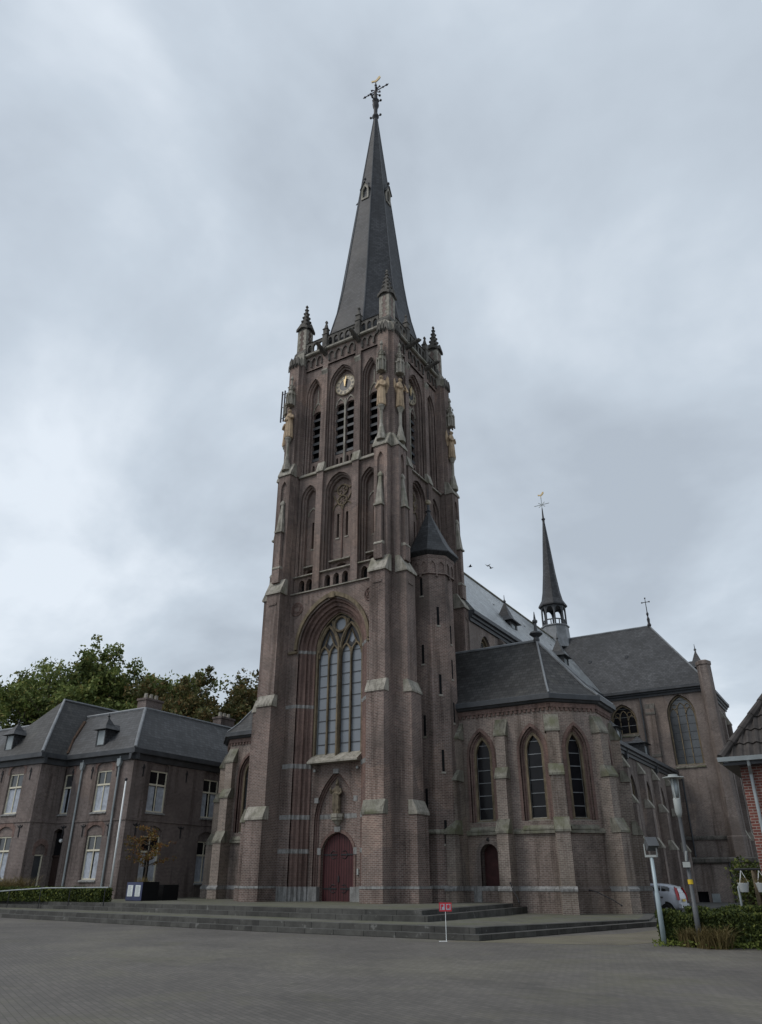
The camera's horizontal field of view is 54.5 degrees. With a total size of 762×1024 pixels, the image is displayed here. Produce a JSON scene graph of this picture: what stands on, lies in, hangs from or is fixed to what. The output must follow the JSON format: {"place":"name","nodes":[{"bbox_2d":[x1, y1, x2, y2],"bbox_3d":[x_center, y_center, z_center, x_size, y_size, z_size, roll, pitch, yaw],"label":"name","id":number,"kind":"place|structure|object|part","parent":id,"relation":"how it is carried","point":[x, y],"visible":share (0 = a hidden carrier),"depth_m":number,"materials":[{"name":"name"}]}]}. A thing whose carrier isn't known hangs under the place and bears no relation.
{"place":"outdoors","nodes":[
{"label":"outdoors","id":0,"kind":"place"},
{"bbox_2d":[0,693,235,898],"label":"rectory house","id":1,"kind":"structure","parent":0,"point":[67,767],"depth_m":50.80,"materials":[{"name":"brick"}]},
{"bbox_2d":[0,823,14,881],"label":"window","id":2,"kind":"structure","parent":1,"relation":"in","point":[6,833],"depth_m":49.97,"materials":[{"name":"white glass"}]},
{"bbox_2d":[0,765,27,815],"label":"window","id":3,"kind":"structure","parent":1,"relation":"in","point":[17,773],"depth_m":51.63,"materials":[{"name":"white glass"}]},
{"bbox_2d":[29,839,48,885],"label":"window","id":4,"kind":"structure","parent":1,"relation":"in","point":[38,849],"depth_m":49.25,"materials":[{"name":"grey glass"}]},
{"bbox_2d":[48,833,63,886],"bbox_3d":[-21.832,23.719,49.551,1.120,4.100,0.384,-15,-30,28],"label":"front door","id":5,"kind":"structure","parent":1,"relation":"in","point":[58,844],"depth_m":49.89,"materials":[{"name":"black wood"}]},
{"bbox_2d":[57,766,76,815],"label":"window","id":6,"kind":"structure","parent":1,"relation":"in","point":[68,783],"depth_m":51.72,"materials":[{"name":"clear glass"}]},
{"bbox_2d":[78,821,104,881],"bbox_3d":[-18.769,22.016,48.181,1.920,3.720,0.300,-15,-30,28],"label":"window","id":7,"kind":"structure","parent":1,"relation":"in","point":[95,833],"depth_m":48.30,"materials":[{"name":"white glass"}]},
{"bbox_2d":[89,762,114,813],"bbox_3d":[-18.752,18.389,49.983,1.920,3.700,0.300,-15,-30,28],"label":"window","id":8,"kind":"structure","parent":1,"relation":"in","point":[105,769],"depth_m":50.04,"materials":[{"name":"white glass"}]},
{"bbox_2d":[137,821,164,881],"bbox_3d":[-15.225,22.349,48.645,0.300,3.840,2.000,-15,-30,28],"label":"window","id":9,"kind":"structure","parent":1,"relation":"in","point":[151,869],"depth_m":48.74,"materials":[{"name":"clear glass"}]},
{"bbox_2d":[145,762,171,814],"bbox_3d":[-15.235,18.630,50.486,0.300,3.720,2.040,-15,-30,28],"label":"window","id":10,"kind":"structure","parent":1,"relation":"in","point":[158,776],"depth_m":50.48,"materials":[{"name":"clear glass"}]},
{"bbox_2d":[193,827,211,884],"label":"window","id":11,"kind":"structure","parent":1,"relation":"in","point":[202,836],"depth_m":52.40,"materials":[{"name":"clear glass"}]},
{"bbox_2d":[200,771,219,819],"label":"window","id":12,"kind":"structure","parent":1,"relation":"in","point":[210,785],"depth_m":54.36,"materials":[{"name":"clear glass"}]},
{"bbox_2d":[109,897,499,909],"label":"platform paving","id":13,"kind":"structure","parent":0,"point":[302,904],"depth_m":34.43,"materials":[{"name":"grey stone"}]},
{"bbox_2d":[0,873,38,887],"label":"ornamental grass","id":14,"kind":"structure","parent":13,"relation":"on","point":[14,883],"depth_m":43.98,"materials":[{"name":"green plant"}]},
{"bbox_2d":[0,886,113,901],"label":"hedge","id":15,"kind":"object","parent":13,"relation":"on","point":[80,895],"visible":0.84,"depth_m":39.92,"materials":[{"name":"green plant"}]},
{"bbox_2d":[108,778,127,897],"bbox_3d":[-16.467,20.304,46.323,0.200,6.980,0.190,-15,-30,28],"label":"flagpole","id":16,"kind":"object","parent":13,"relation":"on","point":[114,859],"visible":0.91,"depth_m":46.27,"materials":[{"name":"white metal"}]},
{"bbox_2d":[125,882,159,900],"bbox_3d":[-13.430,21.342,41.669,1.250,0.950,1.246,-15,-30,28],"label":"planter box","id":17,"kind":"object","parent":13,"relation":"on","point":[142,891],"visible":0.98,"depth_m":41.26,"materials":[{"name":"metal"}]},
{"bbox_2d":[135,876,157,881],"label":"ornamental grass","id":18,"kind":"object","parent":17,"relation":"in","point":[143,879],"depth_m":41.82,"materials":[{"name":"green plant"}]},
{"bbox_2d":[124,825,176,878],"bbox_3d":[-13.536,19.613,42.445,3.303,3.354,2.864,-15,-30,28],"label":"young tree","id":19,"kind":"object","parent":17,"relation":"in","point":[149,854],"visible":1,"depth_m":42.49,"materials":[{"name":"orange plant"}]},
{"bbox_2d":[158,885,178,899],"bbox_3d":[-12.617,22.090,42.996,1.100,0.800,1.200,-15,-30,28],"label":"planter box","id":20,"kind":"object","parent":13,"relation":"on","point":[167,892],"visible":0.6,"depth_m":42.61,"materials":[{"name":"metal"}]},
{"bbox_2d":[200,76,759,914],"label":"church","id":21,"kind":"structure","parent":13,"relation":"on","point":[442,718],"depth_m":45.17,"materials":[{"name":"brick"}]},
{"bbox_2d":[239,763,248,831],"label":"chapel window","id":22,"kind":"structure","parent":21,"relation":"in","point":[245,778],"depth_m":49.08,"materials":[{"name":"black glass"}]},
{"bbox_2d":[282,423,285,446],"bbox_3d":[-6.985,-5.814,54.846,0.630,2.464,0.994,-15,-30,28],"label":"statue","id":23,"kind":"object","parent":21,"relation":"attached to","point":[283,429],"visible":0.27,"depth_m":54.51,"materials":[{"name":"stone"}]},
{"bbox_2d":[284,410,293,438],"bbox_3d":[-6.688,-6.395,53.684,0.684,2.464,1.025,12,-29,-22],"label":"statue","id":24,"kind":"object","parent":21,"relation":"attached to","point":[289,418],"visible":0.98,"depth_m":53.40,"materials":[{"name":"stone"}]},
{"bbox_2d":[307,612,361,764],"bbox_3d":[-2.635,10.230,44.355,3.520,9.140,0.730,-15,-30,28],"label":"great window","id":25,"kind":"structure","parent":21,"relation":"in","point":[338,676],"depth_m":44.38,"materials":[{"name":"grey glass"}]},
{"bbox_2d":[329,778,341,812],"bbox_3d":[-2.505,16.012,41.745,0.742,1.903,0.449,-11,-28,20],"label":"statue","id":26,"kind":"object","parent":21,"relation":"on","point":[336,792],"visible":0.98,"depth_m":41.55,"materials":[{"name":"beige stone"}]},
{"bbox_2d":[375,375,388,406],"bbox_3d":[0.004,-8.223,50.028,0.994,2.464,0.630,-15,-30,28],"label":"statue","id":27,"kind":"object","parent":21,"relation":"attached to","point":[382,386],"visible":0.98,"depth_m":49.89,"materials":[{"name":"stone"}]},
{"bbox_2d":[393,378,408,407],"bbox_3d":[1.302,-8.090,50.294,1.025,2.464,0.684,12,-29,-22],"label":"statue","id":28,"kind":"object","parent":21,"relation":"attached to","point":[399,389],"visible":0.97,"depth_m":50.12,"materials":[{"name":"stone"}]},
{"bbox_2d":[445,430,455,458],"bbox_3d":[5.391,-5.097,56.278,0.630,2.464,0.994,-15,-30,28],"label":"statue","id":29,"kind":"object","parent":21,"relation":"attached to","point":[450,440],"visible":0.99,"depth_m":56.08,"materials":[{"name":"stone"}]},
{"bbox_2d":[481,637,487,647],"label":"nave window","id":30,"kind":"structure","parent":21,"relation":"in","point":[483,643],"depth_m":51.54,"materials":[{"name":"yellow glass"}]},
{"bbox_2d":[474,737,495,821],"bbox_3d":[5.734,14.732,40.905,1.080,4.440,0.190,-15,-30,28],"label":"chapel window","id":31,"kind":"structure","parent":21,"relation":"in","point":[485,802],"depth_m":40.87,"materials":[{"name":"grey glass"}]},
{"bbox_2d":[485,844,499,885],"bbox_3d":[5.969,19.033,38.862,1.040,2.920,0.120,-15,-30,28],"label":"side door","id":32,"kind":"structure","parent":21,"relation":"in","point":[491,854],"depth_m":39.07,"materials":[{"name":"wood"}]},
{"bbox_2d":[524,732,549,819],"bbox_3d":[8.294,14.033,39.506,1.080,4.440,0.190,-15,-30,28],"label":"chapel window","id":33,"kind":"structure","parent":21,"relation":"in","point":[533,749],"depth_m":39.47,"materials":[{"name":"grey glass"}]},
{"bbox_2d":[566,731,589,818],"bbox_3d":[10.343,13.906,39.252,0.960,4.440,0.190,6,-27,-12],"label":"chapel window","id":34,"kind":"structure","parent":21,"relation":"in","point":[576,770],"depth_m":39.20,"materials":[{"name":"grey glass"}]},
{"bbox_2d":[611,705,639,737],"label":"transept window","id":35,"kind":"structure","parent":21,"relation":"in","point":[624,717],"depth_m":70.96,"materials":[{"name":"glass"}]},
{"bbox_2d":[668,695,705,768],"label":"transept window","id":36,"kind":"structure","parent":21,"relation":"in","point":[686,740],"depth_m":67.83,"materials":[{"name":"glass"}]},
{"bbox_2d":[0,907,646,926],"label":"terrace paving","id":37,"kind":"structure","parent":0,"point":[529,918],"depth_m":29.92,"materials":[{"name":"grey stone"}]},
{"bbox_2d":[0,887,108,908],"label":"railing","id":38,"kind":"object","parent":37,"relation":"on","point":[53,888],"visible":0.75,"depth_m":39.70,"materials":[{"name":"metal"}]},
{"bbox_2d":[0,918,761,1023],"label":"plaza paving","id":39,"kind":"structure","parent":0,"point":[60,972],"depth_m":13.61,"materials":[{"name":"grey asphalt"}]},
{"bbox_2d":[0,665,69,729],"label":"tree","id":40,"kind":"object","parent":39,"relation":"on","point":[7,709],"visible":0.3,"depth_m":72.36,"materials":[{"name":"green plant"}]},
{"bbox_2d":[0,634,125,727],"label":"tree","id":41,"kind":"object","parent":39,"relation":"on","point":[87,668],"visible":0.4,"depth_m":75.48,"materials":[{"name":"green plant"}]},
{"bbox_2d":[72,657,156,710],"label":"tree","id":42,"kind":"object","parent":39,"relation":"on","point":[109,703],"visible":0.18,"depth_m":76.75,"materials":[{"name":"green plant"}]},
{"bbox_2d":[122,665,239,717],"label":"tree","id":43,"kind":"object","parent":39,"relation":"on","point":[186,704],"visible":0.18,"depth_m":75.18,"materials":[{"name":"green plant"}]},
{"bbox_2d":[131,668,233,704],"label":"tree","id":44,"kind":"object","parent":39,"relation":"on","point":[170,683],"visible":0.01,"depth_m":78.61,"materials":[{"name":"green plant"}]},
{"bbox_2d":[190,668,258,725],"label":"tree","id":45,"kind":"object","parent":39,"relation":"on","point":[243,695],"visible":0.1,"depth_m":76.92,"materials":[{"name":"green plant"}]},
{"bbox_2d":[0,902,740,940],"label":"step","id":46,"kind":"object","parent":39,"relation":"on","point":[481,937],"visible":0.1,"depth_m":26.49,"materials":[{"name":"stone"}]},
{"bbox_2d":[0,904,527,921],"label":"step","id":47,"kind":"object","parent":46,"relation":"on","point":[469,914],"visible":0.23,"depth_m":31.09,"materials":[{"name":"stone"}]},
{"bbox_2d":[0,901,512,915],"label":"step","id":48,"kind":"object","parent":47,"relation":"on","point":[421,912],"visible":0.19,"depth_m":31.76,"materials":[{"name":"stone"}]},
{"bbox_2d":[0,909,654,933],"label":"terrace edge","id":49,"kind":"object","parent":46,"relation":"on","point":[428,928],"visible":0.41,"depth_m":26.69,"materials":[{"name":"stone"}]},
{"bbox_2d":[643,837,666,945],"bbox_3d":[8.006,10.986,21.415,0.368,2.906,0.376,2,-27,-3],"label":"floodlight pole","id":50,"kind":"object","parent":39,"relation":"on","point":[651,844],"visible":0.91,"depth_m":21.55,"materials":[{"name":"grey metal"}]},
{"bbox_2d":[650,883,688,911],"bbox_3d":[14.477,21.057,40.263,3.957,1.552,2.081,-17,-31,30],"label":"parked car","id":51,"kind":"object","parent":39,"relation":"on","point":[673,897],"visible":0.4,"depth_m":39.09,"materials":[{"name":"paint"}]},
{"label":"quarter window","id":52,"kind":"part","parent":51,"relation":"part of","materials":[{"name":"black glass"}]},
{"bbox_2d":[662,774,700,932],"bbox_3d":[8.817,10.000,21.360,0.640,4.620,0.640,-15,-30,28],"label":"street lamp","id":53,"kind":"object","parent":39,"relation":"on","point":[672,778],"visible":0.98,"depth_m":21.56,"materials":[{"name":"metal"}]},
{"bbox_2d":[652,938,761,949],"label":"ground cover","id":54,"kind":"object","parent":39,"relation":"on","point":[740,944],"visible":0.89,"depth_m":20.10,"materials":[{"name":"green plant"}]},
{"bbox_2d":[654,908,761,948],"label":"hedge","id":55,"kind":"object","parent":39,"relation":"on","point":[748,925],"visible":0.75,"depth_m":20.53,"materials":[{"name":"green plant"}]},
{"bbox_2d":[683,904,761,917],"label":"hedge","id":56,"kind":"object","parent":39,"relation":"on","point":[757,908],"visible":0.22,"depth_m":21.93,"materials":[{"name":"green plant"}]},
{"bbox_2d":[717,694,761,873],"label":"brick house","id":57,"kind":"structure","parent":39,"relation":"on","point":[739,754],"depth_m":23.12,"materials":[{"name":"red brick"}]},
{"bbox_2d":[737,886,742,905],"bbox_3d":[10.793,12.016,22.015,0.070,1.600,0.067,-15,-30,28],"label":"basket post","id":58,"kind":"object","parent":39,"relation":"on","point":[740,898],"visible":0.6,"depth_m":22.22,"materials":[{"name":"metal"}]},
{"bbox_2d":[734,868,761,904],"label":"basket post","id":59,"kind":"object","parent":39,"relation":"on","point":[757,892],"visible":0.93,"depth_m":22.27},
{"bbox_2d":[736,870,748,891],"bbox_3d":[10.903,11.127,22.320,0.340,0.603,0.338,7,-27,-14],"label":"hanging basket","id":60,"kind":"object","parent":59,"relation":"hanging from","point":[743,887],"visible":1,"depth_m":22.18,"materials":[{"name":"white paint"}]},
{"bbox_2d":[754,870,761,891],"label":"hanging basket","id":61,"kind":"object","parent":59,"relation":"hanging from","point":[759,886],"visible":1,"depth_m":22.00,"materials":[{"name":"white paint"}]},
{"bbox_2d":[0,0,761,732],"label":"sky","id":62,"kind":"structure","parent":0,"point":[575,185],"materials":[{"name":"grey"}]},
{"bbox_2d":[447,930,659,944],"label":"path","id":63,"kind":"structure","parent":0,"point":[629,938],"depth_m":23.06,"materials":[{"name":"grey concrete"}]},
{"bbox_2d":[439,903,451,941],"bbox_3d":[1.959,12.477,22.535,0.410,1.040,0.140,0,-27,0],"label":"sign","id":64,"kind":"object","parent":63,"relation":"on","point":[445,907],"visible":1,"depth_m":22.70,"materials":[{"name":"red metal"}]},
{"bbox_2d":[674,926,696,947],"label":"ornamental grass","id":65,"kind":"object","parent":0,"point":[685,936],"depth_m":20.44,"materials":[{"name":"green plant"}]},
{"bbox_2d":[674,923,743,949],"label":"ornamental grass","id":66,"kind":"object","parent":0,"point":[719,937],"depth_m":19.86,"materials":[{"name":"brown plant"}]},
{"bbox_2d":[724,855,761,905],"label":"shrub","id":67,"kind":"object","parent":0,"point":[749,897],"visible":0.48,"depth_m":27.74,"materials":[{"name":"green plant"}]}
]}

